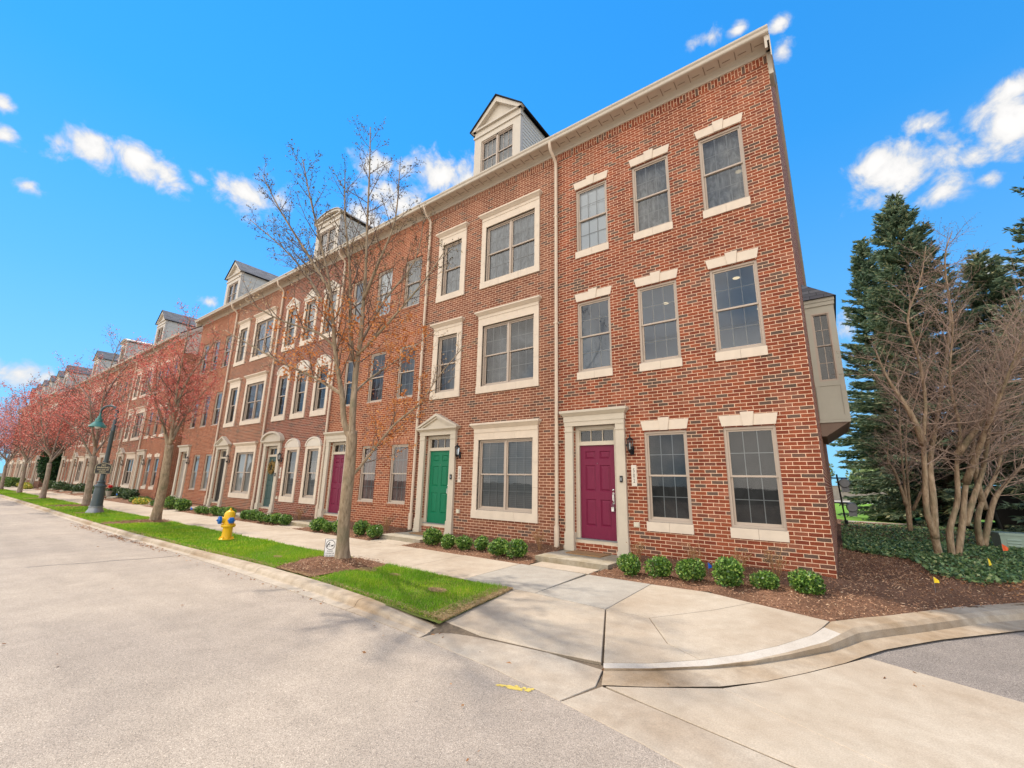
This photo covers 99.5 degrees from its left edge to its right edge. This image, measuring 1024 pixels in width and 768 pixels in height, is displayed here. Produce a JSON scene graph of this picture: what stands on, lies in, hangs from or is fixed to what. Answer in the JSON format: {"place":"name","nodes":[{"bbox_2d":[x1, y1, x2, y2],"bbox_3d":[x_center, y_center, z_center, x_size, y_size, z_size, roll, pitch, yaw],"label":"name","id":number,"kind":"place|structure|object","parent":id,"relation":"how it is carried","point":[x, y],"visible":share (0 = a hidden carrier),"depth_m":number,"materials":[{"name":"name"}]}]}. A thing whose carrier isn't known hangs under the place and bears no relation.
{"place":"outdoors","nodes":[
{"label":"outdoors","id":0,"kind":"place"},
{"bbox_2d":[0,489,513,623],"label":"grass verge","id":1,"kind":"object","parent":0,"point":[434,619],"depth_m":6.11,"materials":[{"name":"plant"}]},
{"bbox_2d":[0,394,57,488],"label":"red maple tree","id":2,"kind":"object","parent":1,"relation":"on","point":[8,459],"visible":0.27,"depth_m":39.69,"materials":[{"name":"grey plant"}]},
{"bbox_2d":[85,405,118,512],"bbox_3d":[-17.127,3.045,17.980,1.215,4.425,0.590,3,-13,-8],"label":"street lamp","id":3,"kind":"object","parent":1,"relation":"on","point":[104,468],"visible":1,"depth_m":17.80,"materials":[{"name":"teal metal"}]},
{"bbox_2d":[102,520,169,523],"bbox_3d":[-12.333,4.547,14.280,1.860,0.040,1.680,-8,-16,35],"label":"mulch ring","id":4,"kind":"object","parent":1,"relation":"on","point":[135,522],"visible":0.26,"depth_m":14.21,"materials":[{"name":"brown wood"}]},
{"bbox_2d":[105,298,237,519],"bbox_3d":[-12.031,0.986,15.141,4.053,7.605,3.300,-8,-16,35],"label":"red maple tree","id":5,"kind":"object","parent":4,"relation":"on","point":[160,497],"visible":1,"depth_m":14.97,"materials":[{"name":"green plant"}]},
{"bbox_2d":[216,508,235,539],"bbox_3d":[-7.079,3.490,10.808,0.442,0.778,0.444,2,-13,-5],"label":"fire hydrant","id":6,"kind":"object","parent":1,"relation":"on","point":[227,520],"visible":0.96,"depth_m":10.70,"materials":[{"name":"yellow metal"}]},
{"bbox_2d":[276,556,384,576],"bbox_3d":[-3.371,3.293,7.947,1.920,0.046,1.500,-8,-16,35],"label":"mulch ring","id":7,"kind":"object","parent":1,"relation":"on","point":[318,571],"visible":0.61,"depth_m":7.79,"materials":[{"name":"brown wood"}]},
{"bbox_2d":[205,115,475,558],"bbox_3d":[-3.608,-1.015,8.540,5.836,8.826,3.008,2,-13,-5],"label":"maple tree","id":8,"kind":"object","parent":7,"relation":"on","point":[342,550],"visible":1,"depth_m":8.54,"materials":[{"name":"brown plant"}]},
{"bbox_2d":[4,486,597,578],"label":"sidewalk","id":9,"kind":"structure","parent":0,"point":[395,552],"depth_m":10.18,"materials":[{"name":"concrete"}]},
{"bbox_2d":[0,498,682,767],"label":"road","id":10,"kind":"structure","parent":0,"point":[174,660],"depth_m":3.54,"materials":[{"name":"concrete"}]},
{"bbox_2d":[0,494,435,637],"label":"kerb","id":11,"kind":"structure","parent":10,"relation":"on","point":[356,600],"depth_m":6.83,"materials":[{"name":"concrete"}]},
{"bbox_2d":[430,621,482,637],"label":"curb","id":12,"kind":"structure","parent":10,"relation":"on","point":[444,627],"depth_m":4.77,"materials":[{"name":"concrete"}]},
{"bbox_2d":[421,633,792,767],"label":"gutter","id":13,"kind":"object","parent":10,"relation":"on","point":[681,743],"visible":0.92,"depth_m":3.28,"materials":[{"name":"concrete"}]},
{"bbox_2d":[293,521,411,539],"bbox_3d":[-4.590,4.315,12.929,3.840,0.189,2.000,-8,-16,35],"label":"mulch bed","id":14,"kind":"object","parent":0,"point":[389,530],"visible":0.3,"depth_m":12.42,"materials":[{"name":"brown wood"}]},
{"bbox_2d":[401,534,563,564],"bbox_3d":[-0.599,3.752,10.073,3.680,0.181,2.000,-8,-16,35],"label":"mulch bed","id":15,"kind":"object","parent":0,"point":[531,551],"visible":0.43,"depth_m":9.51,"materials":[{"name":"brown wood"}]},
{"bbox_2d":[503,538,527,558],"bbox_3d":[0.072,3.369,8.838,0.520,0.453,0.454,10,-15,-33],"label":"boxwood shrub","id":16,"kind":"object","parent":15,"relation":"on","point":[518,548],"visible":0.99,"depth_m":8.78,"materials":[{"name":"green plant"}]},
{"bbox_2d":[0,0,1023,487],"label":"sky","id":17,"kind":"structure","parent":0,"point":[135,135],"materials":[{"name":"blue"}]},
{"bbox_2d":[464,564,650,609],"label":"sidewalk","id":18,"kind":"structure","parent":0,"point":[605,593],"depth_m":6.76,"materials":[{"name":"grey concrete"}]},
{"bbox_2d":[445,584,828,664],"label":"sidewalk ramp","id":19,"kind":"structure","parent":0,"point":[691,625],"depth_m":4.94,"materials":[{"name":"concrete"}]},
{"bbox_2d":[562,614,862,767],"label":"ground joints","id":20,"kind":"object","parent":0,"point":[599,684],"visible":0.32,"depth_m":3.67,"materials":[{"name":"soil"}]},
{"bbox_2d":[590,519,1023,621],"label":"mulch bed","id":21,"kind":"object","parent":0,"point":[956,602],"visible":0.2,"depth_m":6.43,"materials":[{"name":"brown wood"}]},
{"bbox_2d":[46,504,1023,619],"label":"bark chips","id":22,"kind":"object","parent":21,"relation":"on","point":[807,596],"visible":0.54,"depth_m":7.14,"materials":[{"name":"brown wood"}]},
{"bbox_2d":[616,552,640,576],"bbox_3d":[2.018,3.104,7.441,0.426,0.420,0.427,12,-17,-40],"label":"boxwood shrub","id":23,"kind":"object","parent":21,"relation":"on","point":[629,564],"visible":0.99,"depth_m":7.37,"materials":[{"name":"green plant"}]},
{"bbox_2d":[643,554,672,577],"bbox_3d":[2.444,3.069,7.244,0.474,0.422,0.404,7,-14,-24],"label":"boxwood shrub","id":24,"kind":"object","parent":21,"relation":"on","point":[660,566],"visible":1,"depth_m":7.19,"materials":[{"name":"green plant"}]},
{"bbox_2d":[675,558,706,581],"bbox_3d":[2.888,3.016,7.019,0.482,0.448,0.452,-4,-14,23],"label":"boxwood shrub","id":25,"kind":"object","parent":21,"relation":"on","point":[692,570],"visible":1,"depth_m":6.92,"materials":[{"name":"green plant"}]},
{"bbox_2d":[711,556,744,587],"bbox_3d":[3.352,2.918,6.683,0.490,0.523,0.434,7,-14,-25],"label":"boxwood shrub","id":26,"kind":"object","parent":21,"relation":"on","point":[726,571],"visible":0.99,"depth_m":6.62,"materials":[{"name":"green plant"}]},
{"bbox_2d":[748,569,779,589],"bbox_3d":[3.795,2.969,6.530,0.424,0.340,0.366,-2,-13,14],"label":"boxwood shrub","id":27,"kind":"object","parent":21,"relation":"on","point":[767,579],"visible":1,"depth_m":6.48,"materials":[{"name":"green plant"}]},
{"bbox_2d":[787,568,827,595],"bbox_3d":[4.253,2.890,6.276,0.425,0.411,0.484,11,-16,-36],"label":"boxwood shrub","id":28,"kind":"object","parent":21,"relation":"on","point":[804,582],"visible":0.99,"depth_m":6.19,"materials":[{"name":"green plant"}]},
{"bbox_2d":[858,344,955,533],"bbox_3d":[13.777,1.897,15.208,3.032,6.558,2.596,9,-15,-32],"label":"bare tree","id":29,"kind":"object","parent":21,"relation":"on","point":[905,495],"visible":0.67,"depth_m":15.11,"materials":[{"name":"brown plant"}]},
{"bbox_2d":[830,214,1015,554],"bbox_3d":[9.340,-0.135,9.630,3.520,7.870,2.722,6,-14,-21],"label":"bare tree","id":30,"kind":"object","parent":21,"relation":"on","point":[929,502],"visible":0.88,"depth_m":9.48,"materials":[{"name":"brown plant"}]},
{"bbox_2d":[841,520,1023,585],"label":"ivy","id":31,"kind":"object","parent":21,"relation":"on","point":[1009,566],"visible":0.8,"depth_m":9.88,"materials":[{"name":"green plant"}]},
{"bbox_2d":[892,250,1023,555],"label":"bare tree","id":32,"kind":"object","parent":21,"relation":"on","point":[993,404],"visible":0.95,"depth_m":9.40,"materials":[{"name":"brown plant"}]},
{"bbox_2d":[934,302,1023,546],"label":"bare tree","id":33,"kind":"object","parent":21,"relation":"on","point":[982,538],"visible":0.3,"depth_m":11.22,"materials":[{"name":"brown plant"}]},
{"bbox_2d":[943,176,1023,532],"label":"spruce tree","id":34,"kind":"object","parent":21,"relation":"on","point":[1012,488],"visible":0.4,"depth_m":14.88,"materials":[{"name":"green plant"}]},
{"bbox_2d":[986,486,1023,529],"bbox_3d":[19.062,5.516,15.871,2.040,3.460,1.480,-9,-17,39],"label":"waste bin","id":35,"kind":"object","parent":21,"relation":"on","point":[1002,519],"visible":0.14,"depth_m":15.98,"materials":[{"name":"black plastic"}]},
{"bbox_2d":[991,531,1023,547],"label":"utility box","id":36,"kind":"object","parent":21,"relation":"on","point":[1011,539],"visible":0.77,"depth_m":11.21,"materials":[{"name":"green plastic"}]},
{"bbox_2d":[606,658,1023,767],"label":"driveway apron","id":37,"kind":"object","parent":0,"point":[862,713],"visible":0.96,"depth_m":3.17,"materials":[{"name":"concrete"}]},
{"bbox_2d":[702,591,1023,702],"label":"driveway","id":38,"kind":"structure","parent":0,"point":[992,663],"depth_m":4.33,"materials":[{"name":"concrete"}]},
{"bbox_2d":[603,627,839,667],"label":"kerb","id":39,"kind":"structure","parent":38,"relation":"on","point":[824,634],"depth_m":4.16,"materials":[{"name":"concrete"}]},
{"bbox_2d":[602,634,865,686],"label":"kerb","id":40,"kind":"structure","parent":38,"relation":"on","point":[837,650],"depth_m":3.90,"materials":[{"name":"concrete"}]},
{"bbox_2d":[825,602,1023,654],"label":"kerb","id":41,"kind":"structure","parent":38,"relation":"on","point":[867,635],"depth_m":5.18,"materials":[{"name":"concrete"}]},
{"bbox_2d":[835,503,994,526],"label":"lawn","id":42,"kind":"structure","parent":0,"point":[838,509],"depth_m":23.40,"materials":[{"name":"green plant"}]},
{"bbox_2d":[827,236,984,523],"bbox_3d":[20.314,-0.699,23.821,5.901,16.367,6.098,-8,-16,35],"label":"spruce tree","id":43,"kind":"object","parent":42,"relation":"on","point":[861,247],"visible":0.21,"depth_m":24.18,"materials":[{"name":"green plant"}]},
{"bbox_2d":[836,191,1023,530],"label":"spruce tree","id":44,"kind":"object","parent":42,"relation":"on","point":[895,218],"visible":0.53,"depth_m":20.64,"materials":[{"name":"green plant"}]},
{"bbox_2d":[919,249,1023,527],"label":"spruce tree","id":45,"kind":"object","parent":42,"relation":"on","point":[981,277],"visible":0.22,"depth_m":20.41,"materials":[{"name":"green plant"}]},
{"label":"mulch ring","id":46,"kind":"structure","parent":0,"visible":0},
{"bbox_2d":[35,324,156,504],"bbox_3d":[-20.930,1.652,21.993,5.542,8.981,4.443,-4,-14,23],"label":"red maple tree","id":47,"kind":"object","parent":46,"relation":"on","point":[86,500],"visible":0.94,"depth_m":21.38,"materials":[{"name":"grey plant"}]},
{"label":"mulch ring","id":48,"kind":"structure","parent":0,"visible":0},
{"bbox_2d":[0,360,124,497],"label":"red maple tree","id":49,"kind":"object","parent":48,"relation":"on","point":[52,457],"visible":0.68,"depth_m":27.06,"materials":[{"name":"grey plant"}]},
{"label":"mulch ring","id":50,"kind":"structure","parent":0,"visible":0},
{"bbox_2d":[0,380,80,492],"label":"red maple tree","id":51,"kind":"object","parent":50,"relation":"on","point":[24,468],"visible":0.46,"depth_m":33.49,"materials":[{"name":"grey plant"}]},
{"label":"ground soil","id":52,"kind":"structure","parent":0,"visible":0},
{"bbox_2d":[25,370,64,481],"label":"townhouse","id":53,"kind":"structure","parent":52,"relation":"on","point":[29,469],"depth_m":52.69,"materials":[{"name":"orange brick"}]},
{"bbox_2d":[36,443,66,482],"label":"yew tree","id":54,"kind":"object","parent":52,"relation":"on","point":[43,461],"visible":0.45,"depth_m":44.84,"materials":[{"name":"green plant"}]},
{"bbox_2d":[30,365,92,487],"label":"townhouse","id":55,"kind":"structure","parent":52,"relation":"on","point":[35,482],"depth_m":49.97,"materials":[{"name":"beige brick"}]},
{"bbox_2d":[49,373,105,491],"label":"townhouse","id":56,"kind":"structure","parent":52,"relation":"on","point":[76,466],"depth_m":40.14,"materials":[{"name":"beige brick"}]},
{"bbox_2d":[39,350,119,489],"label":"townhouse","id":57,"kind":"structure","parent":52,"relation":"on","point":[64,468],"depth_m":43.86,"materials":[{"name":"red brick"}]},
{"bbox_2d":[72,356,138,495],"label":"townhouse","id":58,"kind":"structure","parent":52,"relation":"on","point":[113,454],"depth_m":34.74,"materials":[{"name":"red brick"}]},
{"bbox_2d":[59,338,153,493],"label":"townhouse","id":59,"kind":"structure","parent":52,"relation":"on","point":[83,476],"depth_m":38.17,"materials":[{"name":"orange brick"}]},
{"bbox_2d":[91,310,195,497],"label":"townhouse","id":60,"kind":"structure","parent":52,"relation":"on","point":[126,459],"depth_m":32.22,"materials":[{"name":"red brick"}]},
{"bbox_2d":[120,452,136,487],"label":"window","id":61,"kind":"structure","parent":60,"relation":"in","point":[131,456],"depth_m":30.67,"materials":[{"name":"wood"}]},
{"bbox_2d":[106,325,202,498],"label":"townhouse","id":62,"kind":"structure","parent":52,"relation":"on","point":[147,469],"depth_m":28.43,"materials":[{"name":"red brick"}]},
{"bbox_2d":[0,497,424,637],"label":"gutter","id":63,"kind":"object","parent":52,"relation":"on","point":[397,626],"visible":0.77,"depth_m":6.44,"materials":[{"name":"concrete"}]},
{"bbox_2d":[2,523,1023,760],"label":"fallen leaves","id":64,"kind":"object","parent":63,"relation":"on","point":[114,535],"visible":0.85,"depth_m":6.85,"materials":[{"name":"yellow plant"}]},
{"bbox_2d":[147,260,384,504],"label":"townhouse","id":65,"kind":"structure","parent":52,"relation":"on","point":[192,472],"depth_m":23.87,"materials":[{"name":"red brick"}]},
{"bbox_2d":[186,278,455,510],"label":"townhouse","id":66,"kind":"structure","parent":52,"relation":"on","point":[235,460],"depth_m":20.92,"materials":[{"name":"red brick"}]},
{"bbox_2d":[223,378,242,427],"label":"window","id":67,"kind":"structure","parent":66,"relation":"in","point":[235,384],"depth_m":21.72,"materials":[{"name":"wood"}]},
{"bbox_2d":[233,318,251,366],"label":"window","id":68,"kind":"structure","parent":66,"relation":"in","point":[245,324],"depth_m":22.39,"materials":[{"name":"wood"}]},
{"bbox_2d":[228,441,257,498],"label":"window","id":69,"kind":"structure","parent":66,"relation":"in","point":[244,462],"depth_m":19.66,"materials":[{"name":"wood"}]},
{"bbox_2d":[239,370,268,425],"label":"window","id":70,"kind":"structure","parent":66,"relation":"in","point":[256,392],"depth_m":20.66,"materials":[{"name":"wood"}]},
{"bbox_2d":[249,306,278,361],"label":"window","id":71,"kind":"structure","parent":66,"relation":"in","point":[263,315],"depth_m":21.13,"materials":[{"name":"wood"}]},
{"bbox_2d":[235,207,525,517],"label":"townhouse","id":72,"kind":"structure","parent":52,"relation":"on","point":[294,429],"depth_m":18.00,"materials":[{"name":"brick"}]},
{"bbox_2d":[271,365,290,421],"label":"window","id":73,"kind":"structure","parent":72,"relation":"in","point":[283,388],"depth_m":18.93,"materials":[{"name":"wood"}]},
{"bbox_2d":[278,438,300,502],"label":"window","id":74,"kind":"structure","parent":72,"relation":"in","point":[292,446],"depth_m":17.24,"materials":[{"name":"wood"}]},
{"bbox_2d":[281,297,300,352],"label":"window","id":75,"kind":"structure","parent":72,"relation":"in","point":[293,328],"depth_m":19.58,"materials":[{"name":"wood"}]},
{"bbox_2d":[289,360,309,418],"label":"window","id":76,"kind":"structure","parent":72,"relation":"in","point":[300,389],"depth_m":18.00,"materials":[{"name":"wood"}]},
{"bbox_2d":[299,290,318,346],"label":"window","id":77,"kind":"structure","parent":72,"relation":"in","point":[313,322],"depth_m":18.69,"materials":[{"name":"wood"}]},
{"bbox_2d":[298,436,321,503],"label":"window","id":78,"kind":"structure","parent":72,"relation":"in","point":[314,444],"depth_m":16.34,"materials":[{"name":"wood"}]},
{"bbox_2d":[309,354,331,416],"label":"window","id":79,"kind":"structure","parent":72,"relation":"in","point":[321,398],"depth_m":17.10,"materials":[{"name":"wood"}]},
{"bbox_2d":[319,280,340,340],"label":"window","id":80,"kind":"structure","parent":72,"relation":"in","point":[335,297],"depth_m":17.74,"materials":[{"name":"wood"}]},
{"bbox_2d":[288,202,530,531],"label":"townhouse","id":81,"kind":"structure","parent":52,"relation":"on","point":[380,490],"depth_m":14.90,"materials":[{"name":"red brick"}]},
{"bbox_2d":[328,454,344,512],"bbox_3d":[-6.130,3.499,15.298,0.846,2.008,0.016,-8,-16,35],"label":"door","id":82,"kind":"structure","parent":81,"relation":"in","point":[338,464],"depth_m":15.35,"materials":[{"name":"red paint"}]},
{"bbox_2d":[344,360,353,405],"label":"window","id":83,"kind":"structure","parent":81,"relation":"in","point":[349,367],"depth_m":16.25,"materials":[{"name":"glass"}]},
{"bbox_2d":[357,446,376,501],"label":"window","id":84,"kind":"structure","parent":81,"relation":"in","point":[367,476],"depth_m":14.38,"materials":[{"name":"glass"}]},
{"bbox_2d":[367,352,385,402],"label":"window","id":85,"kind":"structure","parent":81,"relation":"in","point":[376,384],"depth_m":15.46,"materials":[{"name":"glass"}]},
{"bbox_2d":[376,268,392,315],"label":"window","id":86,"kind":"structure","parent":81,"relation":"in","point":[382,280],"depth_m":15.85,"materials":[{"name":"glass"}]},
{"bbox_2d":[387,444,408,504],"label":"window","id":87,"kind":"structure","parent":81,"relation":"in","point":[398,471],"depth_m":13.50,"materials":[{"name":"glass"}]},
{"bbox_2d":[395,344,415,398],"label":"window","id":88,"kind":"structure","parent":81,"relation":"in","point":[405,378],"depth_m":14.57,"materials":[{"name":"glass"}]},
{"bbox_2d":[403,257,421,308],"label":"window","id":89,"kind":"structure","parent":81,"relation":"in","point":[414,278],"depth_m":14.92,"materials":[{"name":"glass"}]},
{"bbox_2d":[379,93,556,544],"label":"townhouse","id":90,"kind":"structure","parent":52,"relation":"on","point":[485,466],"depth_m":12.26,"materials":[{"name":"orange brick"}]},
{"bbox_2d":[427,451,448,523],"bbox_3d":[-2.093,2.918,12.371,0.846,2.008,0.080,-8,-16,35],"label":"door","id":91,"kind":"structure","parent":90,"relation":"in","point":[439,462],"depth_m":12.41,"materials":[{"name":"green paint"}]},
{"bbox_2d":[429,316,464,399],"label":"window","id":92,"kind":"structure","parent":90,"relation":"in","point":[447,346],"depth_m":13.24,"materials":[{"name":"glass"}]},
{"bbox_2d":[435,221,469,303],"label":"window","id":93,"kind":"structure","parent":90,"relation":"in","point":[453,284],"depth_m":13.80,"materials":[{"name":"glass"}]},
{"bbox_2d":[469,418,541,522],"bbox_3d":[-0.201,2.179,11.001,2.220,2.450,0.282,-8,-16,35],"label":"window","id":94,"kind":"structure","parent":90,"relation":"in","point":[506,480],"depth_m":11.04,"materials":[{"name":"glass"}]},
{"bbox_2d":[474,295,541,393],"bbox_3d":[-0.027,-0.960,11.865,2.220,2.380,0.647,-8,-16,35],"label":"window","id":95,"kind":"structure","parent":90,"relation":"in","point":[510,352],"depth_m":12.01,"materials":[{"name":"glass"}]},
{"bbox_2d":[478,189,542,289],"bbox_3d":[-0.071,-4.051,12.416,2.220,2.390,0.282,-8,-16,35],"label":"window","id":96,"kind":"structure","parent":90,"relation":"in","point":[513,245],"depth_m":12.47,"materials":[{"name":"wood"}]},
{"bbox_2d":[535,24,850,578],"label":"townhouse","id":97,"kind":"structure","parent":52,"relation":"on","point":[701,396],"depth_m":9.26,"materials":[{"name":"red brick"}]},
{"bbox_2d":[573,170,608,258],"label":"window","id":98,"kind":"structure","parent":97,"relation":"in","point":[591,201],"depth_m":11.03,"materials":[{"name":"glass"}]},
{"bbox_2d":[575,286,612,379],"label":"window","id":99,"kind":"structure","parent":97,"relation":"in","point":[592,293],"depth_m":10.31,"materials":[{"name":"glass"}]},
{"bbox_2d":[580,445,616,540],"bbox_3d":[1.882,2.355,9.527,0.846,2.008,0.080,-8,-16,35],"label":"door","id":100,"kind":"structure","parent":97,"relation":"in","point":[597,463],"depth_m":9.54,"materials":[{"name":"red paint"}]},
{"bbox_2d":[629,144,672,240],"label":"window","id":101,"kind":"structure","parent":97,"relation":"in","point":[649,154],"depth_m":10.12,"materials":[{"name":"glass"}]},
{"bbox_2d":[634,268,682,371],"bbox_3d":[3.176,-1.385,9.395,0.970,2.215,0.165,-8,-16,35],"label":"window","id":102,"kind":"structure","parent":97,"relation":"in","point":[655,277],"depth_m":9.41,"materials":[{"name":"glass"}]},
{"bbox_2d":[640,417,693,534],"bbox_3d":[3.221,1.824,8.822,1.060,2.245,0.540,-8,-16,35],"label":"window","id":103,"kind":"structure","parent":97,"relation":"in","point":[666,452],"depth_m":8.94,"materials":[{"name":"glass"}]},
{"bbox_2d":[694,112,750,218],"bbox_3d":[4.468,-4.615,9.210,0.970,2.225,0.165,-8,-16,35],"label":"window","id":104,"kind":"structure","parent":97,"relation":"in","point":[720,124],"depth_m":9.22,"materials":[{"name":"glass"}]},
{"bbox_2d":[705,247,767,361],"bbox_3d":[4.404,-1.559,8.516,0.970,2.215,0.165,-8,-16,35],"label":"window","id":105,"kind":"structure","parent":97,"relation":"in","point":[760,349],"depth_m":8.50,"materials":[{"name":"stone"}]},
{"bbox_2d":[718,411,789,542],"bbox_3d":[4.449,1.650,7.943,1.060,2.245,0.540,-8,-16,35],"label":"window","id":106,"kind":"structure","parent":97,"relation":"in","point":[756,498],"depth_m":8.03,"materials":[{"name":"glass"}]},
{"bbox_2d":[831,474,857,523],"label":"utility meters","id":107,"kind":"object","parent":97,"relation":"attached to","point":[844,484],"visible":0.94,"depth_m":17.30,"materials":[{"name":"black metal"}]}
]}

